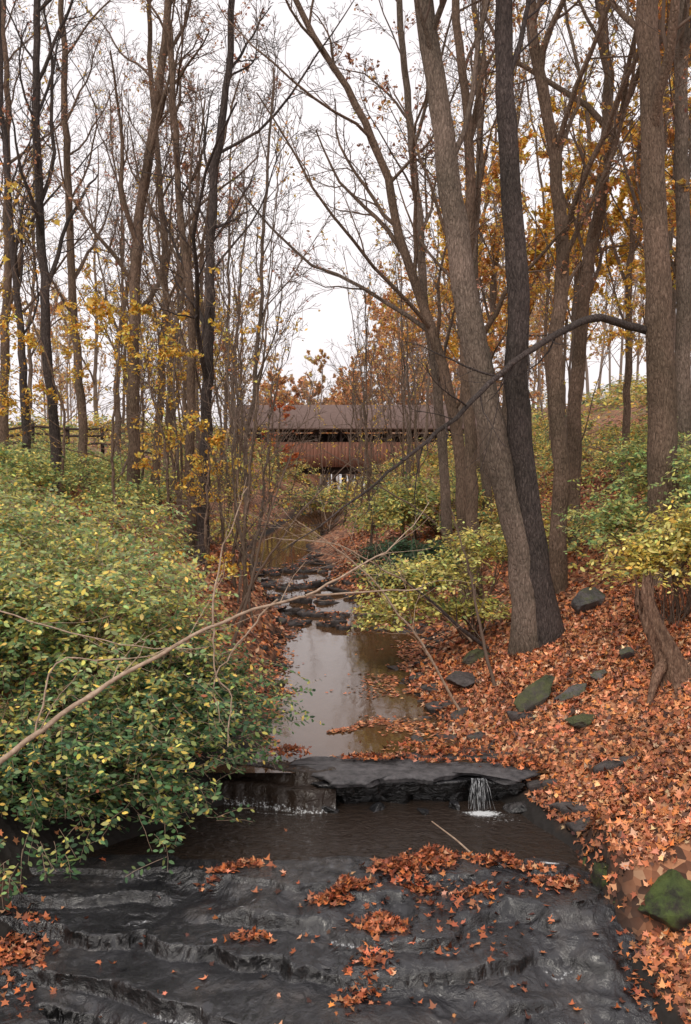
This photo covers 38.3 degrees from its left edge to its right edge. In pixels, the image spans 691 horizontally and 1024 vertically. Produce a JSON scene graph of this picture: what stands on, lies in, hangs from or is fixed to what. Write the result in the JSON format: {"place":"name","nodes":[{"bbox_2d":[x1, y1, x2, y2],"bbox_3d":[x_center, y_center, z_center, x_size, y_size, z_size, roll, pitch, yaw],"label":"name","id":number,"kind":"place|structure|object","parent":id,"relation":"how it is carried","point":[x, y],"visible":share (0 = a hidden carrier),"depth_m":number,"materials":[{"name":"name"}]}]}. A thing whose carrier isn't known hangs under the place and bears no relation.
{"place":"outdoors","nodes":[
{"label":"outdoors","id":0,"kind":"place"},
{"bbox_2d":[0,157,110,325],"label":"hanging branch","id":1,"kind":"object","parent":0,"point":[57,222],"visible":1,"depth_m":7.29,"materials":[{"name":"yellow plant"}]},
{"bbox_2d":[33,799,587,875],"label":"creek water","id":2,"kind":"structure","parent":0,"point":[364,830],"depth_m":11.61,"materials":[{"name":"grey liquid"}]},
{"bbox_2d":[0,395,690,1023],"bbox_3d":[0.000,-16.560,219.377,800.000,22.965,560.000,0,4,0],"label":"ground","id":3,"kind":"structure","parent":0,"point":[630,917],"depth_m":12.50,"materials":[{"name":"plant"}]},
{"bbox_2d":[0,71,113,442],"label":"oak tree","id":4,"kind":"object","parent":3,"relation":"on","point":[28,319],"visible":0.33,"depth_m":43.32,"materials":[{"name":"brown plant"}]},
{"bbox_2d":[0,0,124,453],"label":"oak tree","id":5,"kind":"object","parent":3,"relation":"on","point":[13,246],"visible":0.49,"depth_m":28.61,"materials":[{"name":"dark bark"},{"name":"dark bark twigs"},{"name":"orange-brown autumn leaves"}]},
{"bbox_2d":[0,247,127,499],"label":"spicebush tree","id":6,"kind":"object","parent":3,"relation":"on","point":[28,338],"visible":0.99,"depth_m":22.80,"materials":[{"name":"yellow plant"}]},
{"bbox_2d":[0,0,131,450],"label":"maple tree","id":7,"kind":"object","parent":3,"relation":"on","point":[8,300],"visible":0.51,"depth_m":31.47,"materials":[{"name":"brown bark"},{"name":"brown bark twigs"},{"name":"yellow autumn leaves"}]},
{"bbox_2d":[0,0,139,495],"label":"maple tree","id":8,"kind":"object","parent":3,"relation":"on","point":[37,204],"visible":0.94,"depth_m":24.52,"materials":[{"name":"dark bark"},{"name":"dark bark twigs"},{"name":"yellow autumn leaves"}]},
{"bbox_2d":[0,0,141,492],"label":"ash tree","id":9,"kind":"object","parent":3,"relation":"on","point":[73,274],"visible":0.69,"depth_m":27.44,"materials":[{"name":"brown plant"}]},
{"bbox_2d":[0,431,186,525],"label":"undergrowth","id":10,"kind":"object","parent":3,"relation":"on","point":[38,468],"visible":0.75,"depth_m":23.58,"materials":[{"name":"green plant"}]},
{"bbox_2d":[30,83,157,442],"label":"oak tree","id":11,"kind":"object","parent":3,"relation":"on","point":[94,380],"visible":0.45,"depth_m":58.99,"materials":[{"name":"brown bark"},{"name":"grey bark twigs"},{"name":"orange-brown autumn leaves"}]},
{"bbox_2d":[0,464,215,599],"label":"euonymus shrub","id":12,"kind":"object","parent":3,"relation":"on","point":[13,492],"visible":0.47,"depth_m":15.76,"materials":[{"name":"green plant"}]},
{"bbox_2d":[42,246,187,527],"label":"spicebush tree","id":13,"kind":"object","parent":3,"relation":"on","point":[145,309],"visible":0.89,"depth_m":21.35,"materials":[{"name":"yellow leaf"},{"name":"brown twig bark"},{"name":"brown bark"}]},
{"bbox_2d":[76,40,163,449],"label":"maple tree","id":14,"kind":"object","parent":3,"relation":"on","point":[123,395],"visible":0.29,"depth_m":53.02,"materials":[{"name":"brown plant"}]},
{"bbox_2d":[64,2,183,453],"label":"ash tree","id":15,"kind":"object","parent":3,"relation":"on","point":[111,120],"visible":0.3,"depth_m":46.83,"materials":[{"name":"brown plant"}]},
{"bbox_2d":[74,33,195,464],"bbox_3d":[-8.088,-9.598,37.672,4.590,16.559,2.715,-2,4,-21],"label":"oak tree","id":16,"kind":"object","parent":3,"relation":"on","point":[88,272],"visible":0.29,"depth_m":37.50,"materials":[{"name":"brown bark"},{"name":"grey bark twigs"},{"name":"orange-brown autumn leaves"}]},
{"bbox_2d":[78,280,198,484],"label":"spicebush tree","id":17,"kind":"object","parent":3,"relation":"on","point":[142,401],"visible":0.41,"depth_m":29.77,"materials":[{"name":"yellow plant"}]},
{"bbox_2d":[7,0,272,527],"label":"maple tree","id":18,"kind":"object","parent":3,"relation":"on","point":[134,440],"visible":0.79,"depth_m":23.31,"materials":[{"name":"brown bark"},{"name":"brown bark twigs"},{"name":"yellow autumn leaves"}]},
{"bbox_2d":[51,79,244,541],"bbox_3d":[-4.791,-4.747,24.837,4.406,11.643,3.438,0,4,0],"label":"sapling","id":19,"kind":"object","parent":3,"relation":"on","point":[174,426],"visible":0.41,"depth_m":24.46,"materials":[{"name":"brown plant"}]},
{"bbox_2d":[4,471,291,710],"bbox_3d":[-5.080,0.711,25.615,7.969,3.371,21.127,0,4,0],"label":"shrub","id":20,"kind":"object","parent":3,"relation":"on","point":[274,611],"visible":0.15,"depth_m":21.04,"materials":[{"name":"green plant"}]},
{"bbox_2d":[102,205,205,540],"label":"sapling","id":21,"kind":"object","parent":3,"relation":"on","point":[170,451],"visible":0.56,"depth_m":24.40,"materials":[{"name":"brown plant"}]},
{"bbox_2d":[0,489,324,909],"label":"euonymus shrub","id":22,"kind":"object","parent":3,"relation":"on","point":[190,709],"visible":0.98,"depth_m":11.35,"materials":[{"name":"green plant"}]},
{"bbox_2d":[99,0,234,557],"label":"ash tree","id":23,"kind":"object","parent":3,"relation":"on","point":[173,108],"visible":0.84,"depth_m":22.14,"materials":[{"name":"brown plant"}]},
{"bbox_2d":[79,310,254,556],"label":"spicebush tree","id":24,"kind":"object","parent":3,"relation":"on","point":[166,353],"visible":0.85,"depth_m":20.51,"materials":[{"name":"yellow leaf"},{"name":"brown twig bark"},{"name":"brown bark"}]},
{"bbox_2d":[101,58,241,480],"bbox_3d":[-6.104,-8.179,35.388,5.336,15.459,6.051,-1,4,-18],"label":"ash tree","id":25,"kind":"object","parent":3,"relation":"on","point":[184,164],"visible":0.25,"depth_m":35.43,"materials":[{"name":"brown plant"}]},
{"bbox_2d":[68,0,277,505],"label":"ash tree","id":26,"kind":"object","parent":3,"relation":"on","point":[150,73],"visible":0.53,"depth_m":29.26,"materials":[{"name":"brown bark"},{"name":"brown twig bark"},{"name":"yellow leaf"}]},
{"bbox_2d":[117,297,238,531],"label":"spicebush tree","id":27,"kind":"object","parent":3,"relation":"on","point":[182,377],"visible":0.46,"depth_m":25.96,"materials":[{"name":"yellow plant"}]},
{"bbox_2d":[107,164,261,580],"bbox_3d":[-3.135,-2.986,22.153,3.606,9.662,3.671,-2,4,-22],"label":"sapling","id":28,"kind":"object","parent":3,"relation":"on","point":[221,520],"visible":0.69,"depth_m":22.21,"materials":[{"name":"brown plant"}]},
{"bbox_2d":[149,410,250,591],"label":"spicebush tree","id":29,"kind":"object","parent":3,"relation":"on","point":[215,439],"visible":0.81,"depth_m":19.41,"materials":[{"name":"yellow leaf"},{"name":"brown twig bark"},{"name":"brown bark"}]},
{"bbox_2d":[159,213,266,625],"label":"sapling","id":30,"kind":"object","parent":3,"relation":"on","point":[221,309],"visible":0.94,"depth_m":19.82,"materials":[{"name":"brown plant"}]},
{"bbox_2d":[160,454,266,551],"bbox_3d":[-3.676,-0.271,28.966,2.955,2.749,7.183,-2,4,-22],"label":"creekside shrub","id":31,"kind":"object","parent":3,"relation":"on","point":[216,542],"visible":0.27,"depth_m":27.08,"materials":[{"name":"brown plant"}]},
{"bbox_2d":[146,0,294,410],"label":"maple tree","id":32,"kind":"object","parent":3,"relation":"on","point":[233,175],"visible":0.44,"depth_m":33.42,"materials":[{"name":"brown plant"}]},
{"bbox_2d":[180,75,265,496],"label":"ash tree","id":33,"kind":"object","parent":3,"relation":"on","point":[228,273],"visible":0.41,"depth_m":40.33,"materials":[{"name":"brown plant"}]},
{"bbox_2d":[138,136,321,589],"bbox_3d":[-2.391,-3.050,21.328,3.844,9.950,1.665,0,4,0],"label":"sapling","id":34,"kind":"object","parent":3,"relation":"on","point":[240,441],"visible":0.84,"depth_m":21.30,"materials":[{"name":"brown plant"}]},
{"bbox_2d":[0,477,467,764],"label":"overhanging branch","id":35,"kind":"object","parent":3,"relation":"on","point":[35,734],"visible":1,"depth_m":7.08,"materials":[{"name":"brown plant"}]},
{"bbox_2d":[198,121,280,461],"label":"oak tree","id":36,"kind":"object","parent":3,"relation":"on","point":[242,259],"visible":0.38,"depth_m":51.22,"materials":[{"name":"brown plant"}]},
{"bbox_2d":[106,0,398,570],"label":"maple tree","id":37,"kind":"object","parent":3,"relation":"on","point":[213,162],"visible":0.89,"depth_m":21.55,"materials":[{"name":"brown plant"}]},
{"bbox_2d":[175,204,329,626],"bbox_3d":[-1.807,-1.625,18.659,3.040,8.074,1.790,0,4,0],"label":"sapling","id":38,"kind":"object","parent":3,"relation":"on","point":[242,551],"visible":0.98,"depth_m":18.69,"materials":[{"name":"brown plant"}]},
{"bbox_2d":[194,112,320,603],"bbox_3d":[-1.775,-3.079,20.805,2.546,10.436,2.483,0,4,0],"label":"sapling","id":39,"kind":"object","parent":3,"relation":"on","point":[259,237],"visible":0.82,"depth_m":20.46,"materials":[{"name":"brown plant"}]},
{"bbox_2d":[214,309,307,590],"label":"sapling","id":40,"kind":"object","parent":3,"relation":"on","point":[268,446],"visible":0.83,"depth_m":23.06,"materials":[{"name":"brown plant"}]},
{"bbox_2d":[219,392,329,659],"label":"bare sapling","id":41,"kind":"object","parent":3,"relation":"on","point":[248,595],"visible":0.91,"depth_m":14.60,"materials":[{"name":"brown plant"}]},
{"bbox_2d":[213,14,356,567],"bbox_3d":[-2.025,-5.721,27.017,3.776,15.142,3.296,-2,5,-28],"label":"ash tree","id":42,"kind":"object","parent":3,"relation":"on","point":[255,365],"visible":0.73,"depth_m":26.67,"materials":[{"name":"brown plant"}]},
{"bbox_2d":[210,456,413,533],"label":"creekside shrub","id":43,"kind":"object","parent":3,"relation":"on","point":[314,506],"visible":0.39,"depth_m":40.31,"materials":[{"name":"green plant"}]},
{"bbox_2d":[224,456,414,639],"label":"bare sapling","id":44,"kind":"object","parent":3,"relation":"on","point":[266,560],"visible":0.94,"depth_m":16.77,"materials":[{"name":"brown plant"}]},
{"bbox_2d":[0,151,645,484],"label":"distant woodland","id":45,"kind":"object","parent":3,"relation":"on","point":[304,384],"visible":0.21,"depth_m":92.45,"materials":[{"name":"brown"}]},
{"bbox_2d":[8,371,646,500],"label":"undergrowth","id":46,"kind":"object","parent":3,"relation":"on","point":[637,388],"visible":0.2,"depth_m":49.46,"materials":[{"name":"green plant"}]},
{"bbox_2d":[0,854,657,1023],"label":"rock ledge","id":47,"kind":"object","parent":3,"relation":"on","point":[134,982],"visible":0.7,"depth_m":9.45,"materials":[{"name":"stone"}]},
{"bbox_2d":[0,737,664,1023],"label":"leaf drift","id":48,"kind":"object","parent":3,"relation":"on","point":[434,854],"visible":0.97,"depth_m":10.13,"materials":[{"name":"plant"}]},
{"bbox_2d":[180,0,499,602],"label":"ash tree","id":49,"kind":"object","parent":3,"relation":"on","point":[424,315],"visible":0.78,"depth_m":21.43,"materials":[{"name":"brown plant"}]},
{"bbox_2d":[253,451,434,510],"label":"creekside shrub","id":50,"kind":"object","parent":3,"relation":"on","point":[306,480],"visible":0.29,"depth_m":55.37,"materials":[{"name":"green plant"}]},
{"bbox_2d":[319,244,387,553],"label":"sapling","id":51,"kind":"object","parent":3,"relation":"on","point":[369,472],"visible":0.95,"depth_m":28.14,"materials":[{"name":"brown plant"}]},
{"bbox_2d":[235,405,476,473],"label":"covered bridge","id":52,"kind":"structure","parent":3,"relation":"on","point":[336,465],"depth_m":67.90,"materials":[{"name":"brown"}]},
{"bbox_2d":[246,501,471,641],"bbox_3d":[0.407,1.067,16.141,3.929,2.590,1.841,-1,4,-8],"label":"leaning branch","id":53,"kind":"object","parent":3,"relation":"on","point":[404,580],"visible":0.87,"depth_m":16.42,"materials":[{"name":"brown plant"}]},
{"bbox_2d":[218,0,504,555],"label":"ash tree","id":54,"kind":"object","parent":3,"relation":"on","point":[440,422],"visible":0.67,"depth_m":23.70,"materials":[{"name":"brown plant"}]},
{"bbox_2d":[321,220,430,533],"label":"sapling","id":55,"kind":"object","parent":3,"relation":"on","point":[361,367],"visible":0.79,"depth_m":32.16,"materials":[{"name":"brown plant"}]},
{"bbox_2d":[273,415,479,597],"bbox_3d":[0.735,-0.047,18.347,4.022,3.494,1.216,-1,4,-17],"label":"leaning branch","id":56,"kind":"object","parent":3,"relation":"on","point":[441,530],"visible":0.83,"depth_m":18.38,"materials":[{"name":"brown plant"}]},
{"bbox_2d":[367,209,430,539],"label":"sapling","id":57,"kind":"object","parent":3,"relation":"on","point":[391,400],"visible":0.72,"depth_m":28.60,"materials":[{"name":"brown plant"}]},
{"bbox_2d":[343,534,459,590],"bbox_3d":[1.590,1.319,24.780,2.469,1.480,3.758,-3,5,-37],"label":"holly shrub","id":58,"kind":"object","parent":3,"relation":"on","point":[400,546],"visible":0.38,"depth_m":24.81,"materials":[{"name":"green plant"}]},
{"bbox_2d":[372,241,441,538],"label":"sapling","id":59,"kind":"object","parent":3,"relation":"on","point":[409,406],"visible":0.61,"depth_m":29.79,"materials":[{"name":"brown plant"}]},
{"bbox_2d":[290,748,540,814],"bbox_3d":[0.738,3.540,12.886,4.029,0.640,1.730,0,4,0],"label":"waterfall ledge","id":60,"kind":"object","parent":3,"relation":"on","point":[398,780],"visible":0.57,"depth_m":12.60,"materials":[{"name":"stone"}]},
{"bbox_2d":[369,131,464,468],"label":"ash tree","id":61,"kind":"object","parent":3,"relation":"on","point":[385,326],"visible":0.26,"depth_m":59.65,"materials":[{"name":"brown plant"}]},
{"bbox_2d":[342,470,495,540],"bbox_3d":[1.869,-0.208,28.160,4.167,2.088,4.906,-4,6,-43],"label":"viburnum shrub","id":62,"kind":"object","parent":3,"relation":"on","point":[390,504],"visible":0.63,"depth_m":27.34,"materials":[{"name":"green plant"}]},
{"bbox_2d":[347,519,511,644],"bbox_3d":[1.876,1.339,18.219,3.817,2.432,2.271,-2,4,-20],"label":"viburnum shrub","id":63,"kind":"object","parent":3,"relation":"on","point":[418,577],"visible":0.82,"depth_m":17.97,"materials":[{"name":"green plant"}]},
{"bbox_2d":[234,544,638,835],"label":"creek stones","id":64,"kind":"object","parent":3,"relation":"on","point":[576,826],"visible":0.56,"depth_m":22.01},
{"bbox_2d":[244,550,638,826],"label":"leaves on stones","id":65,"kind":"object","parent":3,"relation":"on","point":[430,725],"visible":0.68,"depth_m":19.52,"materials":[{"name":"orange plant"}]},
{"bbox_2d":[329,0,555,529],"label":"ash tree","id":66,"kind":"object","parent":3,"relation":"on","point":[485,480],"visible":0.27,"depth_m":26.22,"materials":[{"name":"brown plant"}]},
{"bbox_2d":[400,61,493,438],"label":"oak tree","id":67,"kind":"object","parent":3,"relation":"on","point":[447,287],"visible":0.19,"depth_m":52.82,"materials":[{"name":"brown plant"}]},
{"bbox_2d":[448,707,468,720],"bbox_3d":[1.705,3.037,14.821,0.416,0.261,0.415,-2,5,-28],"label":"boulder","id":68,"kind":"object","parent":3,"relation":"on","point":[461,712],"visible":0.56,"depth_m":14.71,"materials":[{"name":"stone"}]},
{"bbox_2d":[282,488,460,710],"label":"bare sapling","id":69,"kind":"object","parent":68,"relation":"on","point":[432,662],"visible":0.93,"depth_m":14.25,"materials":[{"name":"brown plant"}]},
{"bbox_2d":[335,0,599,616],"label":"ash tree","id":70,"kind":"object","parent":3,"relation":"on","point":[470,472],"visible":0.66,"depth_m":20.45,"materials":[{"name":"brown plant"}]},
{"bbox_2d":[432,485,517,688],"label":"bare sapling","id":71,"kind":"object","parent":3,"relation":"on","point":[482,635],"visible":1,"depth_m":15.30,"materials":[{"name":"brown plant"}]},
{"bbox_2d":[414,0,538,656],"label":"maple tree","id":72,"kind":"object","parent":3,"relation":"on","point":[497,461],"visible":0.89,"depth_m":15.76,"materials":[{"name":"brown plant"}]},
{"bbox_2d":[422,32,546,474],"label":"ash tree","id":73,"kind":"object","parent":3,"relation":"on","point":[454,351],"visible":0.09,"depth_m":42.89,"materials":[{"name":"brown plant"}]},
{"bbox_2d":[433,1,572,479],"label":"ash tree","id":74,"kind":"object","parent":3,"relation":"on","point":[493,258],"visible":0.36,"depth_m":31.94,"materials":[{"name":"orange plant"}]},
{"bbox_2d":[330,440,690,680],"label":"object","id":75,"kind":"object","parent":3,"relation":"on","point":[588,581],"visible":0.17,"depth_m":22.15,"materials":[{"name":"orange plant"}]},
{"bbox_2d":[459,0,571,425],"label":"ash tree","id":76,"kind":"object","parent":3,"relation":"on","point":[494,174],"visible":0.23,"depth_m":35.39,"materials":[{"name":"brown plant"}]},
{"bbox_2d":[466,0,596,453],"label":"maple tree","id":77,"kind":"object","parent":3,"relation":"on","point":[545,215],"visible":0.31,"depth_m":38.83,"materials":[{"name":"brown plant"}]},
{"bbox_2d":[494,0,572,647],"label":"cherry tree","id":78,"kind":"object","parent":3,"relation":"on","point":[550,625],"visible":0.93,"depth_m":15.61,"materials":[{"name":"brown plant"}]},
{"bbox_2d":[514,674,554,711],"bbox_3d":[2.697,2.589,14.005,0.694,0.531,0.341,-2,4,-24],"label":"boulder","id":79,"kind":"object","parent":3,"relation":"on","point":[531,697],"visible":0.88,"depth_m":13.95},
{"bbox_2d":[404,575,690,1023],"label":"fallen leaves","id":80,"kind":"object","parent":3,"relation":"on","point":[584,662],"depth_m":12.96,"materials":[{"name":"plant"}]},
{"bbox_2d":[482,34,625,415],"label":"maple tree","id":81,"kind":"object","parent":3,"relation":"on","point":[565,324],"visible":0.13,"depth_m":46.79,"materials":[{"name":"brown plant"}]},
{"bbox_2d":[421,411,690,571],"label":"undergrowth","id":82,"kind":"object","parent":3,"relation":"on","point":[544,459],"visible":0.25,"depth_m":28.28,"materials":[{"name":"green plant"}]},
{"bbox_2d":[422,0,690,551],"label":"oak tree","id":83,"kind":"object","parent":3,"relation":"on","point":[576,389],"visible":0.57,"depth_m":22.74,"materials":[{"name":"brown plant"}]},
{"bbox_2d":[481,0,672,365],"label":"ash tree","id":84,"kind":"object","parent":3,"relation":"on","point":[588,119],"visible":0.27,"depth_m":29.30,"materials":[{"name":"orange-brown autumn leaf"},{"name":"grey bark"},{"name":"bark grey twig"}]},
{"bbox_2d":[529,144,643,444],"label":"sapling","id":85,"kind":"object","parent":3,"relation":"on","point":[571,346],"visible":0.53,"depth_m":24.13,"materials":[{"name":"brown plant"}]},
{"bbox_2d":[571,587,605,614],"bbox_3d":[4.086,1.523,16.695,0.666,0.525,0.379,-4,6,-44],"label":"boulder","id":86,"kind":"object","parent":3,"relation":"on","point":[586,599],"visible":0.82,"depth_m":16.56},
{"bbox_2d":[526,0,690,595],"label":"oak tree","id":87,"kind":"object","parent":3,"relation":"on","point":[558,558],"visible":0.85,"depth_m":19.56,"materials":[{"name":"brown plant"}]},
{"bbox_2d":[531,0,690,528],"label":"maple tree","id":88,"kind":"object","parent":3,"relation":"on","point":[681,265],"visible":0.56,"depth_m":19.66,"materials":[{"name":"brown plant"}]},
{"bbox_2d":[553,1,689,501],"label":"maple tree","id":89,"kind":"object","parent":3,"relation":"on","point":[623,193],"visible":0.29,"depth_m":25.40,"materials":[{"name":"orange-yellow autumn leaf"},{"name":"brown bark"},{"name":"bark brown twig"}]},
{"bbox_2d":[553,414,690,562],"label":"viburnum shrub","id":90,"kind":"object","parent":3,"relation":"on","point":[616,521],"visible":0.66,"depth_m":17.52,"materials":[{"name":"green plant"}]},
{"bbox_2d":[563,0,690,278],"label":"maple tree","id":91,"kind":"object","parent":3,"relation":"on","point":[670,173],"visible":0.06,"depth_m":28.06,"materials":[{"name":"brown plant"}]},
{"bbox_2d":[586,250,675,466],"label":"spicebush tree","id":92,"kind":"object","parent":3,"relation":"on","point":[628,281],"visible":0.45,"depth_m":20.95,"materials":[{"name":"brown plant"}]},
{"bbox_2d":[574,0,690,289],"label":"maple tree","id":93,"kind":"object","parent":3,"relation":"on","point":[669,135],"visible":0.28,"depth_m":21.93,"materials":[{"name":"brown plant"}]},
{"bbox_2d":[578,0,690,214],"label":"oak tree","id":94,"kind":"object","parent":3,"relation":"on","point":[597,15],"visible":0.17,"depth_m":21.20,"materials":[{"name":"brown plant"}]},
{"bbox_2d":[580,492,690,624],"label":"viburnum shrub","id":95,"kind":"object","parent":3,"relation":"on","point":[644,551],"visible":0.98,"depth_m":14.43,"materials":[{"name":"yellow plant"}]},
{"bbox_2d":[582,857,690,932],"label":"mossy bank rocks","id":96,"kind":"object","parent":3,"relation":"on","point":[668,899],"visible":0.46,"depth_m":9.62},
{"bbox_2d":[609,0,690,585],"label":"maple tree","id":97,"kind":"object","parent":3,"relation":"on","point":[661,376],"visible":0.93,"depth_m":16.55,"materials":[{"name":"brown plant"}]},
{"bbox_2d":[219,313,646,598],"bbox_3d":[1.960,-1.074,14.737,7.715,4.121,2.131,-3,5,-40],"label":"arching branch","id":98,"kind":"object","parent":97,"relation":"attached to","point":[610,320],"visible":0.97,"depth_m":14.68,"materials":[{"name":"brown plant"}]},
{"bbox_2d":[634,571,690,705],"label":"broken tree stump","id":99,"kind":"object","parent":3,"relation":"on","point":[672,665],"visible":0.99,"depth_m":13.16,"materials":[{"name":"brown wood"}]},
{"bbox_2d":[0,0,690,427],"label":"sky","id":100,"kind":"structure","parent":0,"point":[334,323],"materials":[{"name":"white"}]},
{"bbox_2d":[217,761,494,813],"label":"waterfall","id":101,"kind":"structure","parent":0,"point":[296,792],"depth_m":12.54,"materials":[{"name":"liquid"}]},
{"bbox_2d":[198,474,557,772],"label":"creek water","id":102,"kind":"structure","parent":0,"point":[321,652],"depth_m":17.70,"materials":[{"name":"grey liquid"}]},
{"bbox_2d":[262,601,452,756],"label":"floating leaves","id":103,"kind":"object","parent":102,"relation":"on","point":[396,724],"visible":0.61,"depth_m":16.53,"materials":[{"name":"orange plant"}]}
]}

